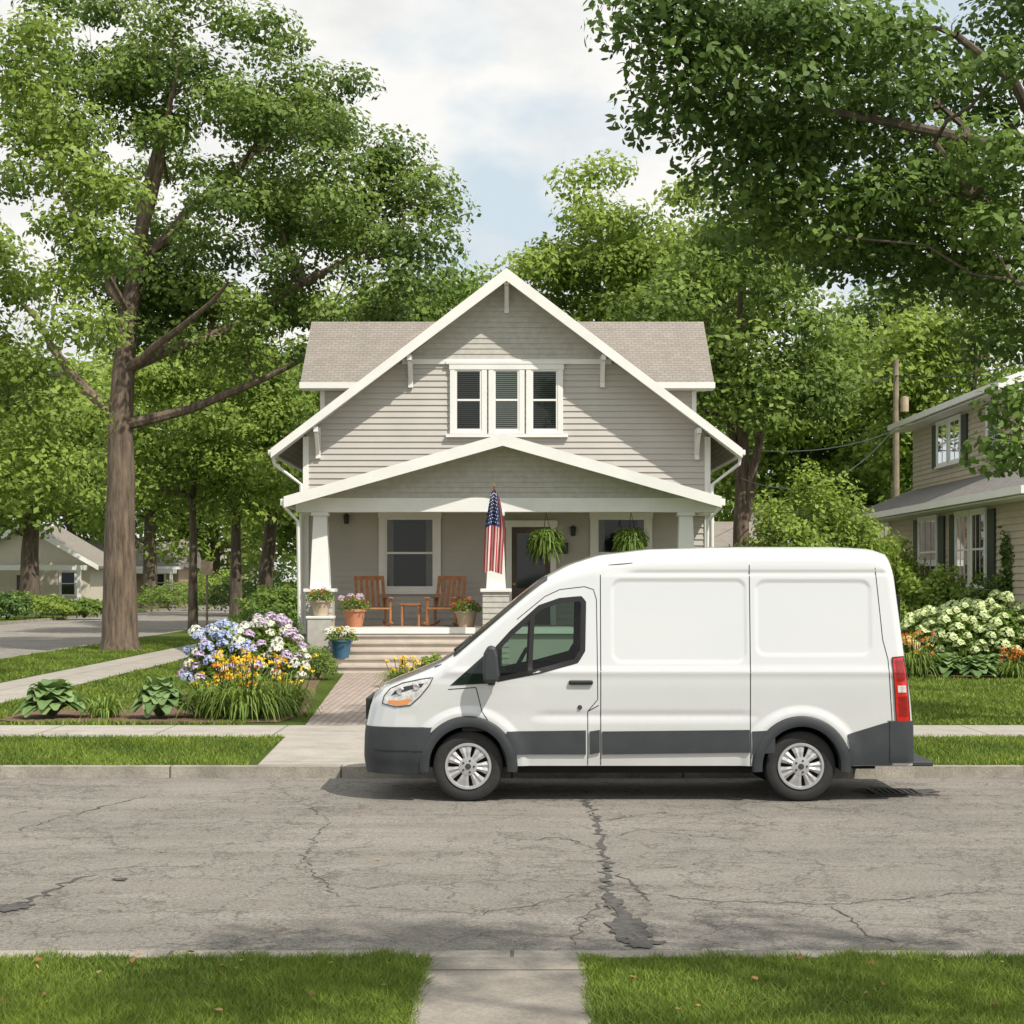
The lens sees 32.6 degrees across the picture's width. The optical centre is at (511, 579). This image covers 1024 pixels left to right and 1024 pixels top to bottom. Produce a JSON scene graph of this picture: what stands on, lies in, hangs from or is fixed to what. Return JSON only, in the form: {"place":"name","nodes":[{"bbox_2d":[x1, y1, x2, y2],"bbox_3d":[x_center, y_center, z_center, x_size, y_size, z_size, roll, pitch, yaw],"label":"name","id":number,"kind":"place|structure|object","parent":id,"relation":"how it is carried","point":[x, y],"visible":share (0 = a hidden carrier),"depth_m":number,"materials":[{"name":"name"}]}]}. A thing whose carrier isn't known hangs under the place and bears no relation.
{"place":"outdoors","nodes":[
{"label":"outdoors","id":0,"kind":"place"},
{"bbox_2d":[0,644,196,702],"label":"side sidewalk","id":1,"kind":"structure","parent":0,"point":[16,689],"depth_m":39.67,"materials":[{"name":"concrete"}]},
{"bbox_2d":[0,589,281,621],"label":"lawn","id":2,"kind":"structure","parent":0,"point":[2,619],"depth_m":97.07,"materials":[{"name":"green plant"}]},
{"bbox_2d":[0,590,37,619],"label":"shrub","id":3,"kind":"object","parent":2,"relation":"on","point":[13,604],"visible":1,"depth_m":91.53,"materials":[{"name":"green plant"}]},
{"bbox_2d":[15,591,79,618],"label":"shrub","id":4,"kind":"object","parent":2,"relation":"on","point":[47,604],"visible":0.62,"depth_m":95.26,"materials":[{"name":"green plant"}]},
{"bbox_2d":[0,524,103,613],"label":"house","id":5,"kind":"structure","parent":2,"relation":"on","point":[70,565],"depth_m":108.00,"materials":[{"name":"beige paint"}]},
{"bbox_2d":[59,570,76,595],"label":"window","id":6,"kind":"structure","parent":5,"relation":"in","point":[67,578],"depth_m":107.97,"materials":[{"name":"white paint"}]},
{"bbox_2d":[0,339,152,616],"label":"tree","id":7,"kind":"object","parent":2,"relation":"on","point":[30,524],"visible":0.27,"depth_m":99.29,"materials":[{"name":"green plant"}]},
{"bbox_2d":[54,597,102,617],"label":"shrub","id":8,"kind":"object","parent":2,"relation":"on","point":[86,606],"visible":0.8,"depth_m":96.33,"materials":[{"name":"green plant"}]},
{"bbox_2d":[0,377,173,540],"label":"tree","id":9,"kind":"object","parent":2,"relation":"on","point":[69,527],"visible":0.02,"depth_m":139.59,"materials":[{"name":"green plant"}]},
{"bbox_2d":[48,323,230,608],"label":"tree","id":10,"kind":"object","parent":2,"relation":"on","point":[93,372],"visible":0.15,"depth_m":127.50,"materials":[{"name":"green plant"}]},
{"bbox_2d":[85,540,201,606],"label":"house","id":11,"kind":"structure","parent":2,"relation":"on","point":[176,572],"depth_m":135.07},
{"bbox_2d":[137,579,210,611],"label":"shrub","id":12,"kind":"object","parent":2,"relation":"on","point":[159,598],"visible":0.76,"depth_m":117.00,"materials":[{"name":"green plant"}]},
{"bbox_2d":[137,505,263,605],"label":"tree","id":13,"kind":"object","parent":2,"relation":"on","point":[214,538],"visible":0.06,"depth_m":149.15,"materials":[{"name":"green plant"}]},
{"bbox_2d":[176,568,250,609],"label":"shrub","id":14,"kind":"object","parent":2,"relation":"on","point":[211,580],"visible":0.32,"depth_m":124.39,"materials":[{"name":"green plant"}]},
{"bbox_2d":[198,576,256,613],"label":"shrub","id":15,"kind":"object","parent":2,"relation":"on","point":[214,598],"visible":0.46,"depth_m":109.26,"materials":[{"name":"green plant"}]},
{"bbox_2d":[0,599,291,657],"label":"side street","id":16,"kind":"structure","parent":0,"point":[24,638],"depth_m":77.78,"materials":[{"name":"grey asphalt"}]},
{"bbox_2d":[0,603,227,658],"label":"side kerb","id":17,"kind":"structure","parent":16,"relation":"on","point":[39,620],"depth_m":92.99,"materials":[{"name":"concrete"}]},
{"bbox_2d":[258,737,365,764],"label":"concrete path","id":18,"kind":"structure","parent":0,"point":[317,751],"depth_m":21.02,"materials":[{"name":"grey concrete"}]},
{"bbox_2d":[306,673,398,724],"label":"brick path","id":19,"kind":"structure","parent":0,"point":[348,696],"depth_m":29.82,"materials":[{"name":"beige brick"}]},
{"bbox_2d":[410,957,594,1023],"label":"path","id":20,"kind":"structure","parent":0,"point":[502,990],"depth_m":8.81,"materials":[{"name":"concrete"}]},
{"bbox_2d":[0,778,1023,949],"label":"road","id":21,"kind":"structure","parent":0,"point":[432,845],"depth_m":13.53,"materials":[{"name":"grey asphalt"}]},
{"bbox_2d":[0,877,666,947],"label":"road patch","id":22,"kind":"object","parent":21,"relation":"on","point":[624,925],"visible":1,"depth_m":11.14,"materials":[{"name":"grey asphalt"}]},
{"bbox_2d":[9,791,975,944],"bbox_3d":[-0.511,2.196,14.443,7.864,0.001,7.819,0,0,0],"label":"road crack","id":23,"kind":"object","parent":21,"relation":"on","point":[600,844],"visible":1,"depth_m":12.83,"materials":[{"name":"asphalt"}]},
{"bbox_2d":[364,547,932,800],"bbox_3d":[1.348,0.926,18.320,5.738,2.548,2.533,0,0,0],"label":"delivery van","id":24,"kind":"object","parent":21,"relation":"on","point":[782,671],"visible":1,"depth_m":17.35,"materials":[{"name":"white paint"}]},
{"bbox_2d":[851,786,939,796],"bbox_3d":[3.993,2.192,18.136,0.934,0.001,0.896,0,0,0],"label":"storm drain surround","id":25,"kind":"object","parent":21,"relation":"on","point":[922,791],"visible":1,"depth_m":18.05,"materials":[{"name":"concrete"}]},
{"bbox_2d":[866,788,921,793],"bbox_3d":[3.950,2.186,18.100,0.480,0.011,0.440,0,0,0],"label":"drain grate","id":26,"kind":"object","parent":25,"relation":"on","point":[873,790],"visible":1,"depth_m":18.13,"materials":[{"name":"black metal"}]},
{"bbox_2d":[0,732,1023,764],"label":"verge grass","id":27,"kind":"structure","parent":0,"point":[29,749],"depth_m":21.24,"materials":[{"name":"green plant"}]},
{"bbox_2d":[0,725,1023,736],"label":"sidewalk","id":28,"kind":"structure","parent":0,"point":[320,730],"depth_m":24.12,"materials":[{"name":"concrete"}]},
{"bbox_2d":[0,624,1023,764],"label":"front lawn","id":29,"kind":"structure","parent":0,"point":[322,690],"depth_m":29.59,"materials":[{"name":"green plant"}]},
{"bbox_2d":[0,1,163,514],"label":"tree","id":30,"kind":"object","parent":29,"relation":"on","point":[10,377],"visible":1,"depth_m":36.81,"materials":[{"name":"green plant"}]},
{"bbox_2d":[0,675,322,722],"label":"flower bed","id":31,"kind":"object","parent":29,"relation":"on","point":[66,713],"visible":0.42,"depth_m":26.54,"materials":[{"name":"brown soil"}]},
{"bbox_2d":[12,678,87,717],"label":"hosta","id":32,"kind":"object","parent":31,"relation":"on","point":[52,697],"visible":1,"depth_m":26.18,"materials":[{"name":"green plant"}]},
{"bbox_2d":[72,695,132,718],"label":"daylily","id":33,"kind":"object","parent":31,"relation":"on","point":[106,708],"visible":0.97,"depth_m":26.35,"materials":[{"name":"green plant"}]},
{"bbox_2d":[126,676,193,717],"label":"hosta","id":34,"kind":"object","parent":31,"relation":"on","point":[157,696],"visible":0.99,"depth_m":26.11,"materials":[{"name":"green plant"}]},
{"bbox_2d":[163,653,258,719],"bbox_3d":[-4.542,1.720,26.574,1.725,1.200,1.696,0,0,0],"label":"daylily","id":35,"kind":"object","parent":31,"relation":"on","point":[195,700],"visible":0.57,"depth_m":26.29,"materials":[{"name":"green plant"}]},
{"bbox_2d":[176,619,263,690],"bbox_3d":[-5.122,1.399,30.760,1.506,1.438,1.344,0,0,0],"label":"hydrangea","id":36,"kind":"object","parent":31,"relation":"on","point":[230,641],"visible":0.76,"depth_m":30.46,"materials":[{"name":"blue plant"}]},
{"bbox_2d":[207,648,274,688],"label":"daylily","id":37,"kind":"object","parent":31,"relation":"on","point":[238,668],"visible":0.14,"depth_m":28.52,"materials":[{"name":"yellow plant"}]},
{"bbox_2d":[189,652,310,721],"bbox_3d":[-3.988,1.708,26.304,1.889,1.292,1.933,0,0,22],"label":"daylily","id":38,"kind":"object","parent":31,"relation":"on","point":[257,702],"visible":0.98,"depth_m":25.96,"materials":[{"name":"green plant"}]},
{"bbox_2d":[233,611,311,686],"bbox_3d":[-4.420,1.330,31.445,1.640,1.537,1.584,0,0,0],"label":"hydrangea","id":39,"kind":"object","parent":31,"relation":"on","point":[266,636],"visible":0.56,"depth_m":31.14,"materials":[{"name":"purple plant"}]},
{"bbox_2d":[248,653,333,717],"bbox_3d":[-3.546,1.722,27.008,1.672,1.230,1.656,0,0,0],"label":"daylily","id":40,"kind":"object","parent":31,"relation":"on","point":[297,694],"visible":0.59,"depth_m":26.80,"materials":[{"name":"green plant"}]},
{"bbox_2d":[303,646,337,679],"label":"shrub","id":41,"kind":"object","parent":31,"relation":"on","point":[327,663],"visible":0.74,"depth_m":36.29,"materials":[{"name":"green plant"}]},
{"bbox_2d":[77,323,317,630],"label":"tree","id":42,"kind":"object","parent":29,"relation":"on","point":[192,456],"visible":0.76,"depth_m":70.66,"materials":[{"name":"green plant"}]},
{"bbox_2d":[201,560,212,629],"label":"street sign","id":43,"kind":"object","parent":29,"relation":"on","point":[206,567],"visible":0.78,"depth_m":71.94,"materials":[{"name":"metal"}]},
{"bbox_2d":[149,321,319,596],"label":"tree","id":44,"kind":"object","parent":29,"relation":"on","point":[265,575],"visible":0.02,"depth_m":83.70,"materials":[{"name":"green plant"}]},
{"bbox_2d":[157,353,317,625],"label":"tree","id":45,"kind":"object","parent":29,"relation":"on","point":[236,569],"visible":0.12,"depth_m":79.47,"materials":[{"name":"green plant"}]},
{"bbox_2d":[0,0,480,649],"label":"tree","id":46,"kind":"object","parent":29,"relation":"on","point":[310,212],"visible":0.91,"depth_m":51.58,"materials":[{"name":"green plant"}]},
{"bbox_2d":[228,583,297,626],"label":"shrub","id":47,"kind":"object","parent":29,"relation":"on","point":[268,598],"visible":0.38,"depth_m":61.56,"materials":[{"name":"green plant"}]},
{"bbox_2d":[211,401,317,575],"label":"tree","id":48,"kind":"object","parent":29,"relation":"on","point":[286,530],"visible":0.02,"depth_m":103.59,"materials":[{"name":"green plant"}]},
{"bbox_2d":[242,551,296,602],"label":"shrub","id":49,"kind":"object","parent":29,"relation":"on","point":[277,580],"visible":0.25,"depth_m":89.44,"materials":[{"name":"green plant"}]},
{"bbox_2d":[227,597,311,652],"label":"shrub","id":50,"kind":"object","parent":29,"relation":"on","point":[254,606],"visible":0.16,"depth_m":38.42,"materials":[{"name":"green plant"}]},
{"bbox_2d":[284,248,489,477],"bbox_3d":[-3.951,-5.002,66.742,9.810,14.367,9.207,0,0,-15],"label":"tree","id":51,"kind":"object","parent":29,"relation":"on","point":[427,312],"visible":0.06,"depth_m":64.32,"materials":[{"name":"green plant"}]},
{"bbox_2d":[375,655,420,684],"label":"daylily","id":52,"kind":"object","parent":29,"relation":"on","point":[394,673],"visible":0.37,"depth_m":33.94,"materials":[{"name":"yellow plant"}]},
{"bbox_2d":[416,263,495,315],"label":"tree","id":53,"kind":"object","parent":29,"relation":"on","point":[448,304],"depth_m":75.17,"materials":[{"name":"green plant"}]},
{"bbox_2d":[268,268,744,672],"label":"house","id":54,"kind":"structure","parent":29,"relation":"on","point":[407,446],"depth_m":42.95,"materials":[{"name":"beige"}]},
{"bbox_2d":[306,616,335,667],"bbox_3d":[-4.367,1.451,39.950,0.620,1.258,0.580,0,0,0],"label":"pedestal","id":55,"kind":"object","parent":54,"relation":"attached to","point":[316,627],"visible":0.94,"depth_m":39.68,"materials":[{"name":"beige concrete"}]},
{"bbox_2d":[305,586,335,615],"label":"potted plant","id":56,"kind":"object","parent":55,"relation":"on","point":[320,607],"visible":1,"depth_m":39.80,"materials":[{"name":"beige plant"}]},
{"bbox_2d":[323,626,357,657],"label":"potted plant","id":57,"kind":"object","parent":54,"relation":"on","point":[341,648],"visible":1,"depth_m":39.19,"materials":[{"name":"blue plant"}]},
{"bbox_2d":[337,593,370,626],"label":"potted plant","id":58,"kind":"object","parent":54,"relation":"on","point":[354,617],"visible":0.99,"depth_m":40.70,"materials":[{"name":"orange plant"}]},
{"bbox_2d":[354,576,393,625],"bbox_3d":[-3.320,0.499,41.724,0.840,1.199,0.961,0,0,-17],"label":"rocking chair","id":59,"kind":"object","parent":54,"relation":"on","point":[372,579],"visible":0.73,"depth_m":42.00,"materials":[{"name":"brown wood"}]},
{"bbox_2d":[378,512,441,593],"bbox_3d":[-2.506,-0.669,42.910,1.603,2.028,0.120,0,0,0],"label":"window","id":60,"kind":"structure","parent":54,"relation":"in","point":[409,542],"depth_m":42.93,"materials":[{"name":"white paint"}]},
{"bbox_2d":[423,576,466,625],"bbox_3d":[-1.575,0.499,41.724,0.840,1.199,0.961,0,0,20],"label":"rocking chair","id":61,"kind":"object","parent":54,"relation":"on","point":[453,598],"visible":0.79,"depth_m":41.98,"materials":[{"name":"brown wood"}]},
{"bbox_2d":[450,597,482,626],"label":"potted plant","id":62,"kind":"object","parent":54,"relation":"on","point":[466,618],"visible":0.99,"depth_m":40.69,"materials":[{"name":"beige plant"}]},
{"bbox_2d":[449,364,487,433],"bbox_3d":[-1.069,-4.439,42.931,0.949,1.703,0.085,0,0,0],"label":"window","id":63,"kind":"structure","parent":54,"relation":"in","point":[468,382],"depth_m":42.92,"materials":[{"name":"white paint"}]},
{"bbox_2d":[483,483,503,573],"bbox_3d":[-0.467,-1.153,39.890,0.440,2.054,1.048,0,0,-9],"label":"flag","id":64,"kind":"object","parent":54,"relation":"attached to","point":[493,543],"visible":1,"depth_m":39.50,"materials":[{"name":"multicoloured fabric"}]},
{"bbox_2d":[488,364,524,433],"bbox_3d":[-0.135,-4.439,42.931,0.925,1.703,0.085,0,0,0],"label":"window","id":65,"kind":"structure","parent":54,"relation":"in","point":[506,382],"depth_m":42.92,"materials":[{"name":"white paint"}]},
{"bbox_2d":[512,527,549,623],"bbox_3d":[0.467,-0.114,42.915,0.945,2.368,0.110,0,0,0],"label":"door","id":66,"kind":"structure","parent":54,"relation":"in","point":[524,574],"depth_m":42.92,"materials":[{"name":"black wood"}]},
{"bbox_2d":[525,364,563,433],"bbox_3d":[0.799,-4.439,42.931,0.949,1.703,0.085,0,0,0],"label":"window","id":67,"kind":"structure","parent":54,"relation":"in","point":[544,382],"depth_m":42.92,"materials":[{"name":"white paint"}]},
{"bbox_2d":[525,514,566,563],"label":"hanging fern","id":68,"kind":"object","parent":54,"relation":"hanging from","point":[546,540],"visible":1,"depth_m":40.48,"materials":[{"name":"green plant"}]},
{"bbox_2d":[589,512,652,555],"bbox_3d":[2.678,-0.694,42.928,1.563,1.978,0.085,0,0,0],"label":"window","id":69,"kind":"structure","parent":54,"relation":"in","point":[603,525],"depth_m":42.92,"materials":[{"name":"white paint"}]},
{"bbox_2d":[610,514,649,552],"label":"hanging fern","id":70,"kind":"object","parent":54,"relation":"hanging from","point":[628,539],"visible":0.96,"depth_m":40.46,"materials":[{"name":"green plant"}]},
{"bbox_2d":[0,638,1023,724],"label":"lawn grass","id":71,"kind":"structure","parent":29,"relation":"on","point":[953,710],"depth_m":32.64,"materials":[{"name":"green plant"}]},
{"bbox_2d":[490,148,711,321],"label":"tree","id":72,"kind":"object","parent":29,"relation":"on","point":[565,267],"visible":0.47,"depth_m":71.92,"materials":[{"name":"green plant"}]},
{"bbox_2d":[586,177,782,432],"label":"tree","id":73,"kind":"object","parent":29,"relation":"on","point":[673,201],"visible":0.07,"depth_m":81.99,"materials":[{"name":"green plant"}]},
{"bbox_2d":[604,164,882,546],"bbox_3d":[7.549,-5.713,57.779,9.686,15.787,8.457,0,0,0],"label":"tree","id":74,"kind":"object","parent":29,"relation":"on","point":[766,386],"visible":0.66,"depth_m":56.35,"materials":[{"name":"green plant"}]},
{"bbox_2d":[714,522,792,546],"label":"house","id":75,"kind":"structure","parent":29,"relation":"on","point":[723,534],"depth_m":67.88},
{"bbox_2d":[703,367,819,521],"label":"tree","id":76,"kind":"object","parent":29,"relation":"on","point":[727,510],"visible":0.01,"depth_m":117.68,"materials":[{"name":"green plant"}]},
{"bbox_2d":[581,0,1023,480],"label":"tree","id":77,"kind":"object","parent":29,"relation":"on","point":[968,188],"visible":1,"depth_m":21.68,"materials":[{"name":"green plant"}]},
{"bbox_2d":[710,314,911,504],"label":"tree","id":78,"kind":"object","parent":29,"relation":"on","point":[793,437],"visible":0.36,"depth_m":90.02,"materials":[{"name":"green plant"}]},
{"bbox_2d":[729,454,910,594],"bbox_3d":[7.771,-0.540,44.510,4.836,5.342,3.804,0,0,0],"label":"shrub","id":79,"kind":"object","parent":29,"relation":"on","point":[796,530],"visible":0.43,"depth_m":43.93,"materials":[{"name":"green plant"}]},
{"bbox_2d":[767,259,994,502],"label":"tree","id":80,"kind":"object","parent":29,"relation":"on","point":[869,314],"visible":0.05,"depth_m":95.15,"materials":[{"name":"green plant"}]},
{"bbox_2d":[893,360,908,496],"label":"utility pole","id":81,"kind":"object","parent":29,"relation":"on","point":[904,403],"visible":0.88,"depth_m":71.89,"materials":[{"name":"wood"}]},
{"bbox_2d":[847,269,1023,502],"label":"tree","id":82,"kind":"object","parent":29,"relation":"on","point":[920,343],"visible":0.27,"depth_m":83.27,"materials":[{"name":"green plant"}]},
{"bbox_2d":[849,371,1023,663],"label":"house","id":83,"kind":"structure","parent":29,"relation":"on","point":[948,511],"depth_m":47.44,"materials":[{"name":"beige"}]},
{"bbox_2d":[917,514,938,580],"bbox_3d":[11.431,-0.780,48.100,0.085,1.960,2.240,0,0,0],"label":"window","id":84,"kind":"structure","parent":83,"relation":"in","point":[927,526],"depth_m":48.08,"materials":[{"name":"white paint"}]},
{"bbox_2d":[934,418,948,468],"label":"window","id":85,"kind":"structure","parent":83,"relation":"in","point":[941,426],"depth_m":53.75,"materials":[{"name":"white paint"}]},
{"bbox_2d":[946,413,961,465],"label":"window","id":86,"kind":"structure","parent":83,"relation":"in","point":[954,422],"depth_m":52.29,"materials":[{"name":"white paint"}]},
{"bbox_2d":[954,509,969,589],"bbox_3d":[11.414,-0.755,44.400,0.120,2.010,1.480,0,0,0],"label":"window","id":87,"kind":"structure","parent":83,"relation":"in","point":[961,519],"depth_m":44.38,"materials":[{"name":"white paint"}]},
{"bbox_2d":[967,507,987,589],"bbox_3d":[11.414,-0.755,42.900,0.120,2.010,1.480,0,0,0],"label":"window","id":88,"kind":"structure","parent":83,"relation":"in","point":[978,516],"depth_m":42.92,"materials":[{"name":"white paint"}]},
{"bbox_2d":[908,669,1019,678],"bbox_3d":[11.100,2.070,42.250,5.800,0.001,11.500,0,0,0],"label":"garden bed","id":89,"kind":"object","parent":29,"relation":"on","point":[967,675],"visible":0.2,"depth_m":37.54,"materials":[{"name":"brown soil"}]},
{"bbox_2d":[877,530,938,596],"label":"shrub","id":90,"kind":"object","parent":89,"relation":"on","point":[911,562],"visible":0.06,"depth_m":45.76,"materials":[{"name":"green plant"}]},
{"bbox_2d":[901,629,944,677],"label":"daylily","id":91,"kind":"object","parent":89,"relation":"on","point":[916,666],"visible":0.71,"depth_m":37.10,"materials":[{"name":"green plant"}]},
{"bbox_2d":[900,605,957,673],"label":"hydrangea","id":92,"kind":"object","parent":89,"relation":"on","point":[908,625],"visible":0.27,"depth_m":38.67,"materials":[{"name":"white plant"}]},
{"bbox_2d":[895,560,967,630],"bbox_3d":[9.834,0.827,41.529,2.376,2.602,1.873,0,0,0],"label":"shrub","id":93,"kind":"object","parent":89,"relation":"on","point":[926,592],"visible":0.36,"depth_m":41.24,"materials":[{"name":"green plant"}]},
{"bbox_2d":[924,652,970,677],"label":"hosta","id":94,"kind":"object","parent":89,"relation":"on","point":[951,664],"visible":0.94,"depth_m":37.01,"materials":[{"name":"green plant"}]},
{"bbox_2d":[915,598,1005,674],"bbox_3d":[9.830,1.243,38.436,2.056,1.719,1.590,0,0,0],"label":"hydrangea","id":95,"kind":"object","parent":89,"relation":"on","point":[953,625],"visible":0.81,"depth_m":38.06,"materials":[{"name":"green plant"}]},
{"bbox_2d":[936,565,1004,616],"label":"shrub","id":96,"kind":"object","parent":89,"relation":"on","point":[981,593],"visible":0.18,"depth_m":40.86,"materials":[{"name":"green plant"}]},
{"bbox_2d":[953,654,1000,677],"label":"hosta","id":97,"kind":"object","parent":89,"relation":"on","point":[976,666],"visible":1,"depth_m":36.79,"materials":[{"name":"green plant"}]},
{"bbox_2d":[960,589,1023,673],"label":"hydrangea","id":98,"kind":"object","parent":89,"relation":"on","point":[1011,620],"visible":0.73,"depth_m":37.99,"materials":[{"name":"white plant"}]},
{"bbox_2d":[982,652,1009,676],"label":"hosta","id":99,"kind":"object","parent":89,"relation":"on","point":[993,660],"visible":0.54,"depth_m":37.15,"materials":[{"name":"green plant"}]},
{"bbox_2d":[990,525,1014,612],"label":"shrub","id":100,"kind":"object","parent":89,"relation":"on","point":[1004,582],"visible":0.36,"depth_m":40.30,"materials":[{"name":"green plant"}]},
{"bbox_2d":[982,646,1023,678],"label":"daylily","id":101,"kind":"object","parent":89,"relation":"on","point":[1013,668],"visible":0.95,"depth_m":36.78,"materials":[{"name":"green plant"}]},
{"bbox_2d":[0,0,1023,581],"label":"sky","id":102,"kind":"structure","parent":0,"point":[505,93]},
{"bbox_2d":[0,944,1023,1023],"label":"lawn","id":103,"kind":"structure","parent":0,"point":[587,976],"depth_m":8.74,"materials":[{"name":"green plant"}]},
{"label":"ground","id":104,"kind":"structure","parent":0,"visible":0},
{"bbox_2d":[0,765,1023,777],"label":"kerb","id":105,"kind":"structure","parent":104,"relation":"on","point":[336,771],"depth_m":19.45,"materials":[{"name":"concrete"}]},
{"bbox_2d":[0,950,1023,957],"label":"kerb","id":106,"kind":"structure","parent":104,"relation":"on","point":[518,953],"depth_m":9.74,"materials":[{"name":"concrete"}]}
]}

